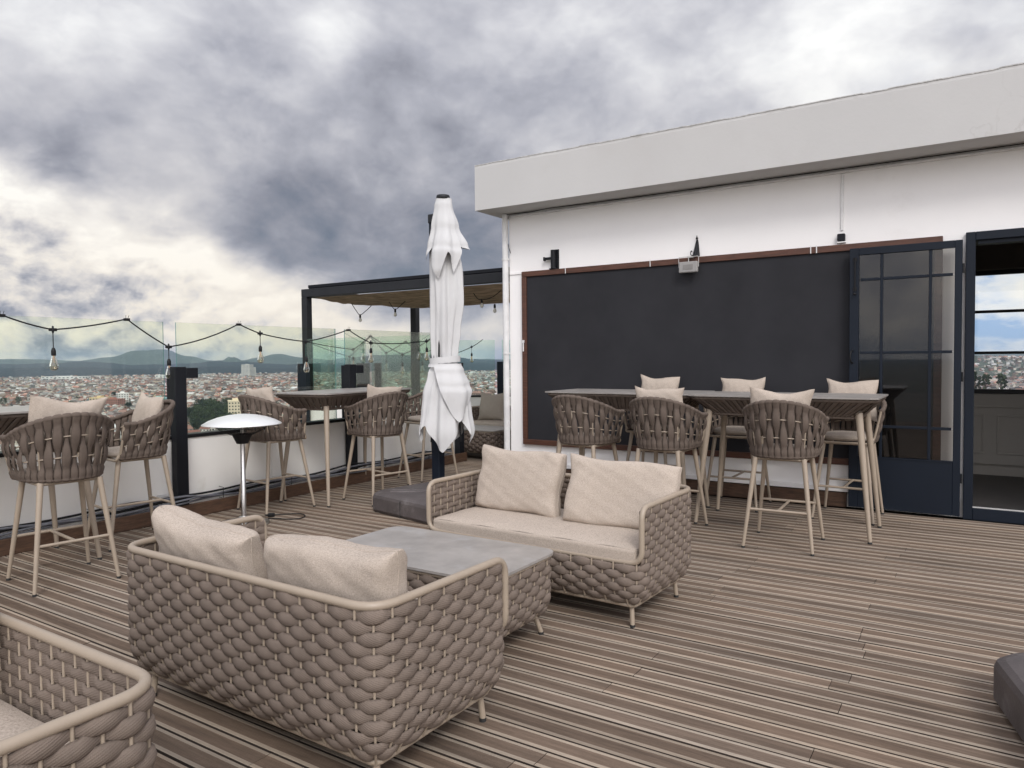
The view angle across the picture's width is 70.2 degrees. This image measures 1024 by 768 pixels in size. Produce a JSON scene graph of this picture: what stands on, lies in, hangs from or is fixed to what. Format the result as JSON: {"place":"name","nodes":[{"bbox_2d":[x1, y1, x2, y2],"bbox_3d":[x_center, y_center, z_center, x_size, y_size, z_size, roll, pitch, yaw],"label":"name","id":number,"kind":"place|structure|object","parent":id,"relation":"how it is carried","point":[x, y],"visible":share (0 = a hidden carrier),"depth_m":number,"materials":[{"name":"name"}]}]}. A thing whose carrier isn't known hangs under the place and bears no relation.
{"place":"outdoors","nodes":[
{"label":"outdoors","id":0,"kind":"place"},
{"bbox_2d":[41,376,90,379],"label":"long building","id":1,"kind":"structure","parent":0,"point":[65,377],"depth_m":4153.80,"materials":[{"name":"paint"}]},
{"bbox_2d":[223,357,244,361],"bbox_3d":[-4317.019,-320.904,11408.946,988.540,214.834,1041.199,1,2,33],"label":"castle hill","id":2,"kind":"structure","parent":0,"point":[231,359],"depth_m":11277.38,"materials":[{"name":"grey"}]},
{"bbox_2d":[241,364,253,376],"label":"tower block","id":3,"kind":"structure","parent":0,"point":[247,369],"depth_m":4493.23,"materials":[{"name":"paint"}]},
{"bbox_2d":[0,361,509,377],"bbox_3d":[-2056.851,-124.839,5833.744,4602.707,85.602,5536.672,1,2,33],"label":"hills","id":4,"kind":"structure","parent":0,"point":[77,371],"depth_m":5644.87,"materials":[{"name":"green plant"}]},
{"bbox_2d":[0,354,509,368],"bbox_3d":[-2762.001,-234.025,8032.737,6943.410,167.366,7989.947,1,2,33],"label":"hills","id":5,"kind":"structure","parent":0,"point":[395,358],"depth_m":7639.60,"materials":[{"name":"teal plant"}]},
{"bbox_2d":[3,372,510,429],"bbox_3d":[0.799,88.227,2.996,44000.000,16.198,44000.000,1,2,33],"label":"ground","id":6,"kind":"structure","parent":0,"point":[225,376],"depth_m":3523.27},
{"bbox_2d":[0,398,7,403],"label":"tree","id":7,"kind":"object","parent":6,"relation":"on","point":[4,399],"visible":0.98,"depth_m":1682.84,"materials":[{"name":"green plant"}]},
{"bbox_2d":[89,396,109,399],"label":"office building","id":8,"kind":"structure","parent":6,"relation":"on","point":[94,398],"depth_m":1597.30,"materials":[{"name":"paint"}]},
{"bbox_2d":[106,397,124,405],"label":"office building","id":9,"kind":"structure","parent":6,"relation":"on","point":[110,401],"depth_m":1527.10,"materials":[{"name":"paint"}]},
{"bbox_2d":[116,392,128,399],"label":"office building","id":10,"kind":"structure","parent":6,"relation":"on","point":[123,395],"depth_m":1664.63,"materials":[{"name":"paint"}]},
{"bbox_2d":[155,375,199,377],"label":"long building","id":11,"kind":"structure","parent":6,"relation":"on","point":[162,376],"depth_m":4245.83,"materials":[{"name":"paint"}]},
{"bbox_2d":[187,407,193,421],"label":"tree","id":12,"kind":"object","parent":6,"relation":"on","point":[189,409],"visible":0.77,"depth_m":1178.40,"materials":[{"name":"green plant"}]},
{"bbox_2d":[188,429,200,432],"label":"town house","id":13,"kind":"structure","parent":6,"relation":"on","point":[191,431],"depth_m":921.73,"materials":[{"name":"paint"}]},
{"bbox_2d":[191,418,203,429],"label":"tree","id":14,"kind":"object","parent":6,"relation":"on","point":[197,426],"visible":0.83,"depth_m":966.00,"materials":[{"name":"green plant"}]},
{"bbox_2d":[190,408,204,419],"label":"tree","id":15,"kind":"object","parent":6,"relation":"on","point":[197,412],"visible":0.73,"depth_m":1124.98,"materials":[{"name":"green plant"}]},
{"bbox_2d":[189,416,205,426],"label":"tree","id":16,"kind":"object","parent":6,"relation":"on","point":[198,417],"visible":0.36,"depth_m":1001.54,"materials":[{"name":"green plant"}]},
{"bbox_2d":[189,404,208,415],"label":"tree","id":17,"kind":"object","parent":6,"relation":"on","point":[201,407],"visible":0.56,"depth_m":1188.50,"materials":[{"name":"green plant"}]},
{"bbox_2d":[199,427,211,431],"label":"town house","id":18,"kind":"structure","parent":6,"relation":"on","point":[204,429],"depth_m":935.20,"materials":[{"name":"paint"}]},
{"bbox_2d":[204,399,212,405],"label":"tree","id":19,"kind":"object","parent":6,"relation":"on","point":[206,401],"visible":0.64,"depth_m":1370.65,"materials":[{"name":"green plant"}]},
{"bbox_2d":[204,410,214,417],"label":"tree","id":20,"kind":"object","parent":6,"relation":"on","point":[208,412],"visible":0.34,"depth_m":1109.53,"materials":[{"name":"green plant"}]},
{"bbox_2d":[206,405,222,413],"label":"tree","id":21,"kind":"object","parent":6,"relation":"on","point":[218,408],"visible":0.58,"depth_m":1190.57,"materials":[{"name":"green plant"}]},
{"bbox_2d":[209,401,221,405],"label":"tree","id":22,"kind":"object","parent":6,"relation":"on","point":[212,403],"visible":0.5,"depth_m":1357.06,"materials":[{"name":"green plant"}]},
{"bbox_2d":[211,410,225,418],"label":"tree","id":23,"kind":"object","parent":6,"relation":"on","point":[219,413],"visible":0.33,"depth_m":1064.68,"materials":[{"name":"green plant"}]},
{"bbox_2d":[217,397,231,404],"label":"tree","id":24,"kind":"object","parent":6,"relation":"on","point":[226,399],"visible":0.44,"depth_m":1440.04,"materials":[{"name":"green plant"}]},
{"bbox_2d":[227,398,240,428],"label":"office building","id":25,"kind":"structure","parent":6,"relation":"on","point":[233,405],"depth_m":1032.14,"materials":[{"name":"paint"}]},
{"bbox_2d":[471,391,491,394],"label":"office building","id":26,"kind":"structure","parent":6,"relation":"on","point":[477,393],"depth_m":1488.37,"materials":[{"name":"paint"}]},
{"bbox_2d":[0,355,1023,421],"bbox_3d":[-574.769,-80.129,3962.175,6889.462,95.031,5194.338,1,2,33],"label":"city houses","id":27,"kind":"structure","parent":6,"relation":"on","point":[234,385],"depth_m":2752.18,"materials":[{"name":"paint"}]},
{"bbox_2d":[0,349,1023,364],"bbox_3d":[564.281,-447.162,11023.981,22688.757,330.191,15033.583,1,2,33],"label":"hills","id":28,"kind":"structure","parent":0,"point":[144,357],"depth_m":11799.88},
{"bbox_2d":[0,0,1023,360],"label":"sky","id":29,"kind":"structure","parent":0,"point":[190,163],"materials":[{"name":"grey"}]},
{"bbox_2d":[691,493,962,519],"bbox_3d":[0.943,1.435,5.282,14.500,0.417,16.200,1,2,33],"label":"deck substructure","id":30,"kind":"object","parent":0,"point":[915,514],"depth_m":6.62,"materials":[{"name":"brown wood"}]},
{"bbox_2d":[0,452,1023,767],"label":"deck","id":31,"kind":"structure","parent":30,"relation":"on","point":[776,644],"depth_m":3.40,"materials":[{"name":"brown wood"}]},
{"bbox_2d":[0,405,104,559],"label":"bar table","id":32,"kind":"object","parent":31,"relation":"on","point":[12,417],"visible":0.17,"depth_m":5.08,"materials":[{"name":"beige metal"}]},
{"bbox_2d":[0,412,120,596],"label":"bar stool","id":33,"kind":"object","parent":31,"relation":"on","point":[46,471],"visible":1,"depth_m":4.44,"materials":[{"name":"beige wicker"}]},
{"bbox_2d":[22,395,107,454],"bbox_3d":[-2.801,0.262,4.560,0.133,0.393,0.452,19,9,39],"label":"stool cushion","id":34,"kind":"object","parent":33,"relation":"on","point":[41,407],"visible":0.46,"depth_m":4.47,"materials":[{"name":"beige fabric"}]},
{"bbox_2d":[0,612,156,767],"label":"woven sofa","id":35,"kind":"object","parent":31,"relation":"on","point":[93,709],"visible":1,"depth_m":1.80,"materials":[{"name":"beige wicker"}]},
{"bbox_2d":[84,399,175,551],"bbox_3d":[-2.938,0.673,5.679,0.581,1.083,0.593,1,3,41],"label":"bar stool","id":36,"kind":"object","parent":31,"relation":"on","point":[140,445],"visible":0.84,"depth_m":5.56,"materials":[{"name":"beige wicker"}]},
{"bbox_2d":[132,390,163,440],"bbox_3d":[-2.877,0.255,5.742,0.422,0.378,0.134,6,-6,41],"label":"stool cushion","id":37,"kind":"object","parent":36,"relation":"on","point":[146,407],"visible":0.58,"depth_m":5.65,"materials":[{"name":"beige fabric"}]},
{"bbox_2d":[0,316,466,556],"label":"glass fence","id":38,"kind":"object","parent":31,"relation":"on","point":[202,461],"visible":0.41,"depth_m":6.67,"materials":[{"name":"white"}]},
{"bbox_2d":[156,494,167,505],"bbox_3d":[-3.027,1.019,6.310,0.062,0.110,0.090,1,2,33],"label":"socket box","id":39,"kind":"object","parent":38,"relation":"attached to","point":[162,496],"visible":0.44,"depth_m":6.29,"materials":[{"name":"grey metal"}]},
{"bbox_2d":[0,312,429,378],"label":"light string","id":40,"kind":"object","parent":38,"relation":"attached to","point":[53,349],"visible":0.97,"depth_m":6.49,"materials":[{"name":"black plastic"}]},
{"bbox_2d":[0,448,451,539],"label":"cable bundle","id":41,"kind":"object","parent":38,"relation":"attached to","point":[99,515],"visible":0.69,"depth_m":6.56,"materials":[{"name":"black plastic"}]},
{"bbox_2d":[201,414,281,523],"bbox_3d":[-2.276,0.722,6.160,0.644,0.939,0.644,1,2,33],"label":"patio heater","id":42,"kind":"object","parent":31,"relation":"on","point":[242,438],"visible":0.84,"depth_m":6.07,"materials":[{"name":"metal"}]},
{"bbox_2d":[237,395,315,515],"bbox_3d":[-2.240,0.628,6.812,0.582,1.083,0.593,1,2,39],"label":"bar stool","id":43,"kind":"object","parent":31,"relation":"on","point":[268,435],"visible":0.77,"depth_m":6.62,"materials":[{"name":"beige wicker"}]},
{"bbox_2d":[246,386,274,417],"bbox_3d":[-2.305,0.191,6.718,0.422,0.357,0.135,-3,8,39],"label":"stool cushion","id":44,"kind":"object","parent":43,"relation":"on","point":[266,393],"visible":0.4,"depth_m":6.61,"materials":[{"name":"beige fabric"}]},
{"bbox_2d":[265,513,304,519],"bbox_3d":[-2.006,1.163,6.429,0.352,0.032,0.240,-1,2,-14],"label":"power cord","id":45,"kind":"object","parent":31,"relation":"on","point":[271,514],"visible":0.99,"depth_m":6.45,"materials":[{"name":"black plastic"}]},
{"bbox_2d":[126,515,508,767],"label":"woven sofa","id":46,"kind":"object","parent":31,"relation":"on","point":[335,675],"visible":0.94,"depth_m":2.46,"materials":[{"name":"wicker"}]},
{"bbox_2d":[151,505,267,606],"bbox_3d":[-1.203,0.738,2.921,0.669,0.421,0.190,5,17,37],"label":"sofa pillow","id":47,"kind":"object","parent":46,"relation":"on","point":[181,532],"visible":0.52,"depth_m":2.77,"materials":[{"name":"beige fabric"}]},
{"bbox_2d":[263,534,418,670],"bbox_3d":[-0.601,0.749,2.518,0.672,0.433,0.187,-3,8,36],"label":"sofa pillow","id":48,"kind":"object","parent":46,"relation":"on","point":[346,569],"visible":0.39,"depth_m":2.39,"materials":[{"name":"beige fabric"}]},
{"bbox_2d":[274,387,411,506],"bbox_3d":[-1.709,0.601,7.575,0.700,1.075,1.420,0,2,27],"label":"bar table","id":49,"kind":"object","parent":31,"relation":"on","point":[326,400],"visible":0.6,"depth_m":7.04,"materials":[{"name":"beige metal"}]},
{"bbox_2d":[297,336,416,421],"bbox_3d":[-2.124,0.260,10.944,3.010,1.936,0.225,1,2,34],"label":"glass fence","id":50,"kind":"object","parent":31,"relation":"on","point":[363,379],"visible":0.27,"depth_m":11.56,"materials":[{"name":"clear glass"}]},
{"bbox_2d":[308,334,429,373],"bbox_3d":[-2.131,-0.448,10.852,2.724,0.602,0.063,1,2,33],"label":"light string","id":51,"kind":"object","parent":50,"relation":"attached to","point":[353,358],"visible":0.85,"depth_m":10.79,"materials":[{"name":"black plastic"}]},
{"bbox_2d":[342,391,411,506],"bbox_3d":[-1.314,0.607,7.194,0.593,1.083,0.581,1,3,45],"label":"bar stool","id":52,"kind":"object","parent":31,"relation":"on","point":[380,429],"visible":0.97,"depth_m":6.99,"materials":[{"name":"beige wicker"}]},
{"bbox_2d":[363,384,402,418],"bbox_3d":[-1.267,0.178,7.132,0.135,0.357,0.422,21,12,42],"label":"stool cushion","id":53,"kind":"object","parent":52,"relation":"on","point":[372,391],"visible":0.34,"depth_m":7.04,"materials":[{"name":"beige fabric"}]},
{"bbox_2d":[373,482,428,524],"bbox_3d":[-0.610,1.065,6.706,1.040,0.187,1.042,1,3,45],"label":"umbrella base","id":54,"kind":"object","parent":31,"relation":"on","point":[407,502],"visible":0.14,"depth_m":6.43,"materials":[{"name":"plastic"}]},
{"bbox_2d":[419,194,474,482],"bbox_3d":[-0.613,-0.342,6.760,0.480,2.795,0.392,1,2,33],"label":"patio umbrella","id":55,"kind":"object","parent":54,"relation":"on","point":[446,414],"visible":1,"depth_m":6.67,"materials":[{"name":"white fabric"}]},
{"bbox_2d":[301,267,509,395],"bbox_3d":[-0.226,-0.308,11.118,6.420,2.625,1.980,1,2,33],"label":"pergola","id":56,"kind":"object","parent":31,"relation":"on","point":[350,292],"visible":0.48,"depth_m":11.55,"materials":[{"name":"grey metal"}]},
{"bbox_2d":[351,303,370,321],"bbox_3d":[-2.555,-1.228,12.308,0.488,0.357,0.054,1,2,33],"label":"light string","id":57,"kind":"object","parent":56,"relation":"hanging from","point":[360,319],"visible":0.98,"depth_m":12.31,"materials":[{"name":"black plastic"}]},
{"bbox_2d":[389,301,405,316],"bbox_3d":[-1.895,-1.275,11.881,0.456,0.349,0.054,1,2,33],"label":"light string","id":58,"kind":"object","parent":56,"relation":"hanging from","point":[395,314],"visible":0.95,"depth_m":11.88,"materials":[{"name":"black plastic"}]},
{"bbox_2d":[473,291,500,312],"bbox_3d":[-0.372,-1.204,10.665,0.518,0.337,0.054,1,2,33],"label":"light string","id":59,"kind":"object","parent":56,"relation":"hanging from","point":[482,305],"visible":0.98,"depth_m":10.66,"materials":[{"name":"black plastic"}]},
{"bbox_2d":[397,391,457,482],"bbox_3d":[-0.971,0.557,8.560,0.593,1.083,0.581,-2,3,-42],"label":"bar stool","id":60,"kind":"object","parent":31,"relation":"on","point":[413,418],"visible":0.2,"depth_m":8.55,"materials":[{"name":"beige wicker"}]},
{"bbox_2d":[375,347,510,405],"bbox_3d":[0.463,0.157,13.290,5.846,1.936,0.240,-1,2,-3],"label":"glass fence","id":61,"kind":"object","parent":31,"relation":"on","point":[475,400],"visible":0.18,"depth_m":13.14,"materials":[{"name":"clear glass"}]},
{"bbox_2d":[460,339,482,362],"bbox_3d":[-0.808,-0.605,13.328,0.530,0.427,0.224,0,2,4],"label":"light string","id":62,"kind":"object","parent":61,"relation":"attached to","point":[471,346],"visible":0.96,"depth_m":13.24,"materials":[{"name":"black plastic"}]},
{"bbox_2d":[347,526,552,637],"bbox_3d":[-0.381,1.048,3.697,1.080,0.421,0.620,1,2,33],"label":"coffee table","id":63,"kind":"object","parent":31,"relation":"on","point":[432,556],"visible":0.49,"depth_m":3.55,"materials":[{"name":"stone"}]},
{"bbox_2d":[464,425,510,452],"bbox_3d":[-0.527,0.825,10.322,1.080,0.421,0.620,1,2,33],"label":"coffee table","id":64,"kind":"object","parent":31,"relation":"on","point":[489,435],"visible":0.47,"depth_m":9.95,"materials":[{"name":"beige wicker"}]},
{"bbox_2d":[471,405,510,426],"bbox_3d":[-0.012,0.679,11.175,1.455,0.644,0.755,1,2,33],"label":"woven sofa","id":65,"kind":"object","parent":31,"relation":"on","point":[475,411],"visible":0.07,"depth_m":11.16,"materials":[{"name":"beige wicker"}]},
{"bbox_2d":[477,392,503,420],"bbox_3d":[-0.306,0.352,11.399,0.504,0.471,0.169,1,-12,29],"label":"sofa pillow","id":66,"kind":"object","parent":65,"relation":"on","point":[491,407],"visible":0.8,"depth_m":11.33,"materials":[{"name":"beige fabric"}]},
{"bbox_2d":[426,469,691,627],"bbox_3d":[0.262,0.909,4.324,1.455,0.644,0.755,1,2,35],"label":"woven sofa","id":67,"kind":"object","parent":31,"relation":"on","point":[631,568],"visible":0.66,"depth_m":3.92,"materials":[{"name":"beige wicker"}]},
{"bbox_2d":[475,444,566,517],"bbox_3d":[0.048,0.611,4.588,0.652,0.416,0.149,2,-11,37],"label":"sofa pillow","id":68,"kind":"object","parent":67,"relation":"on","point":[524,481],"visible":0.95,"depth_m":4.50,"materials":[{"name":"beige fabric"}]},
{"bbox_2d":[562,453,681,528],"bbox_3d":[0.623,0.634,4.170,0.681,0.417,0.152,4,-13,28],"label":"sofa pillow","id":69,"kind":"object","parent":67,"relation":"on","point":[610,493],"visible":0.83,"depth_m":4.12,"materials":[{"name":"beige fabric"}]},
{"bbox_2d":[551,395,624,460],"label":"bar stool","id":70,"kind":"object","parent":31,"relation":"on","point":[570,435],"visible":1,"depth_m":6.07,"materials":[{"name":"brown wicker"}]},
{"bbox_2d":[545,389,710,507],"bbox_3d":[1.088,0.603,6.785,1.420,1.075,0.700,1,2,33],"label":"bar table","id":71,"kind":"object","parent":31,"relation":"on","point":[619,398],"visible":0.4,"depth_m":6.59,"materials":[{"name":"grey"}]},
{"bbox_2d":[624,411,675,465],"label":"bar stool","id":72,"kind":"object","parent":31,"relation":"on","point":[628,427],"visible":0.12,"depth_m":7.21,"materials":[{"name":"beige metal"}]},
{"bbox_2d":[641,374,679,389],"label":"stool cushion","id":73,"kind":"object","parent":72,"relation":"on","point":[648,383],"visible":0.43,"depth_m":7.33,"materials":[{"name":"beige fabric"}]},
{"bbox_2d":[629,396,707,525],"bbox_3d":[1.241,0.628,5.879,0.582,1.083,0.593,1,2,36],"label":"bar stool","id":74,"kind":"object","parent":31,"relation":"on","point":[657,442],"visible":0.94,"depth_m":5.67,"materials":[{"name":"brown wicker"}]},
{"bbox_2d":[635,386,684,428],"bbox_3d":[1.179,0.191,5.782,0.422,0.357,0.135,1,10,36],"label":"stool cushion","id":75,"kind":"object","parent":74,"relation":"on","point":[673,394],"visible":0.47,"depth_m":5.71,"materials":[{"name":"beige fabric"}]},
{"bbox_2d":[703,406,771,511],"bbox_3d":[2.127,0.588,6.829,0.581,1.083,0.593,1,2,33],"label":"bar stool","id":76,"kind":"object","parent":31,"relation":"on","point":[737,427],"visible":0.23,"depth_m":6.76,"materials":[{"name":"beige metal"}]},
{"bbox_2d":[721,377,765,391],"bbox_3d":[2.187,0.109,6.915,0.422,0.357,0.135,1,-4,33],"label":"stool cushion","id":77,"kind":"object","parent":76,"relation":"on","point":[739,385],"visible":0.33,"depth_m":6.88,"materials":[{"name":"beige fabric"}]},
{"bbox_2d":[741,399,829,555],"bbox_3d":[1.989,0.640,5.338,0.582,1.083,0.593,1,2,31],"label":"bar stool","id":78,"kind":"object","parent":31,"relation":"on","point":[798,450],"visible":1,"depth_m":5.14,"materials":[{"name":"brown wicker"}]},
{"bbox_2d":[750,387,814,438],"bbox_3d":[1.929,0.216,5.228,0.452,0.393,0.133,3,15,30],"label":"stool cushion","id":79,"kind":"object","parent":78,"relation":"on","point":[802,397],"visible":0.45,"depth_m":5.18,"materials":[{"name":"beige fabric"}]},
{"bbox_2d":[688,391,887,543],"bbox_3d":[2.238,0.621,5.938,1.420,1.075,0.700,1,2,33],"label":"bar table","id":80,"kind":"object","parent":31,"relation":"on","point":[859,407],"visible":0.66,"depth_m":5.80,"materials":[{"name":"grey ceramic"}]},
{"bbox_2d":[811,400,886,525],"bbox_3d":[2.905,0.599,6.280,0.582,1.083,0.593,1,2,35],"label":"bar stool","id":81,"kind":"object","parent":31,"relation":"on","point":[842,433],"visible":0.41,"depth_m":6.20,"materials":[{"name":"beige metal"}]},
{"bbox_2d":[827,378,878,421],"bbox_3d":[2.963,0.136,6.357,0.422,0.378,0.134,1,-8,35],"label":"stool cushion","id":82,"kind":"object","parent":81,"relation":"on","point":[867,387],"visible":0.48,"depth_m":6.29,"materials":[{"name":"beige fabric"}]},
{"bbox_2d":[993,653,1023,741],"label":"umbrella base","id":83,"kind":"object","parent":31,"relation":"on","point":[1008,689],"visible":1,"depth_m":2.72,"materials":[{"name":"concrete"}]},
{"bbox_2d":[474,62,1023,525],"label":"rooftop building","id":84,"kind":"structure","parent":30,"relation":"on","point":[934,158],"depth_m":6.66,"materials":[{"name":"white paint"}]},
{"bbox_2d":[543,249,558,269],"bbox_3d":[0.440,-1.403,8.214,0.177,0.226,0.063,1,2,33],"label":"wall lamp","id":85,"kind":"object","parent":84,"relation":"attached to","point":[554,258],"depth_m":8.18,"materials":[{"name":"metal"}]},
{"bbox_2d":[690,237,699,256],"bbox_3d":[1.830,-1.389,7.307,0.086,0.214,0.087,1,2,33],"label":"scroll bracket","id":86,"kind":"object","parent":84,"relation":"attached to","point":[696,252],"visible":0.98,"depth_m":7.31,"materials":[{"name":"metal"}]},
{"bbox_2d":[678,256,698,272],"bbox_3d":[1.778,-1.198,7.303,0.211,0.165,0.088,1,2,33],"label":"floodlight","id":87,"kind":"object","parent":86,"relation":"hanging from","point":[688,267],"visible":1,"depth_m":7.27,"materials":[{"name":"grey metal"}]},
{"bbox_2d":[522,236,942,464],"bbox_3d":[1.889,-0.281,7.327,4.200,2.010,0.057,1,2,33],"label":"chalkboard","id":88,"kind":"object","parent":84,"relation":"attached to","point":[778,320],"visible":0.81,"depth_m":7.11,"materials":[{"name":"stone"}]},
{"bbox_2d":[837,233,845,243],"bbox_3d":[2.984,-1.319,6.592,0.076,0.083,0.042,1,2,33],"label":"junction box","id":89,"kind":"object","parent":84,"relation":"attached to","point":[841,238],"visible":1,"depth_m":6.58,"materials":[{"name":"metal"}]},
{"bbox_2d":[841,174,843,230],"bbox_3d":[2.991,-1.647,6.592,0.024,0.510,0.012,1,2,33],"label":"conduit","id":90,"kind":"object","parent":84,"relation":"attached to","point":[842,202],"visible":1,"depth_m":6.59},
{"bbox_2d":[848,240,964,516],"bbox_3d":[3.377,-0.046,6.272,0.870,2.305,0.092,1,2,33],"label":"door","id":91,"kind":"structure","parent":84,"relation":"in","point":[927,486],"depth_m":6.24,"materials":[{"name":"blue metal"}]},
{"bbox_2d":[974,268,1023,393],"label":"window","id":92,"kind":"structure","parent":84,"relation":"in","point":[1007,271],"depth_m":8.24,"materials":[{"name":"clear glass"}]},
{"bbox_2d":[974,356,1023,376],"bbox_3d":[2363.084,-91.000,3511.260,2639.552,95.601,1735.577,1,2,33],"label":"built up hills","id":93,"kind":"structure","parent":0,"point":[981,364],"depth_m":3170.88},
{"bbox_3d":[-2.920,0.212,12.570,0.140,1.936,1.550,1,2,33],"label":"glass fence","id":94,"kind":"object","parent":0,"visible":0},
{"bbox_2d":[313,337,429,372],"bbox_3d":[-2.367,-0.483,12.098,3.060,0.624,0.063,1,2,33],"label":"light string","id":95,"kind":"object","parent":94,"relation":"attached to","point":[386,353],"visible":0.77,"depth_m":11.90,"materials":[{"name":"black plastic"}]},
{"bbox_3d":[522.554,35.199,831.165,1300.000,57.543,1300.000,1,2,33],"label":"hillside","id":96,"kind":"structure","parent":0,"visible":0},
{"bbox_2d":[974,371,978,388],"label":"tree","id":97,"kind":"object","parent":96,"relation":"on","point":[975,377],"visible":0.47,"depth_m":741.19,"materials":[{"name":"green plant"}]},
{"bbox_2d":[976,376,981,388],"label":"tree","id":98,"kind":"object","parent":96,"relation":"on","point":[979,382],"visible":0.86,"depth_m":756.83,"materials":[{"name":"green plant"}]},
{"bbox_2d":[980,374,991,388],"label":"tree","id":99,"kind":"object","parent":96,"relation":"on","point":[985,377],"visible":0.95,"depth_m":762.61,"materials":[{"name":"green plant"}]},
{"bbox_2d":[996,373,1005,388],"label":"tree","id":100,"kind":"object","parent":96,"relation":"on","point":[1001,377],"visible":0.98,"depth_m":771.45,"materials":[{"name":"green plant"}]}
]}

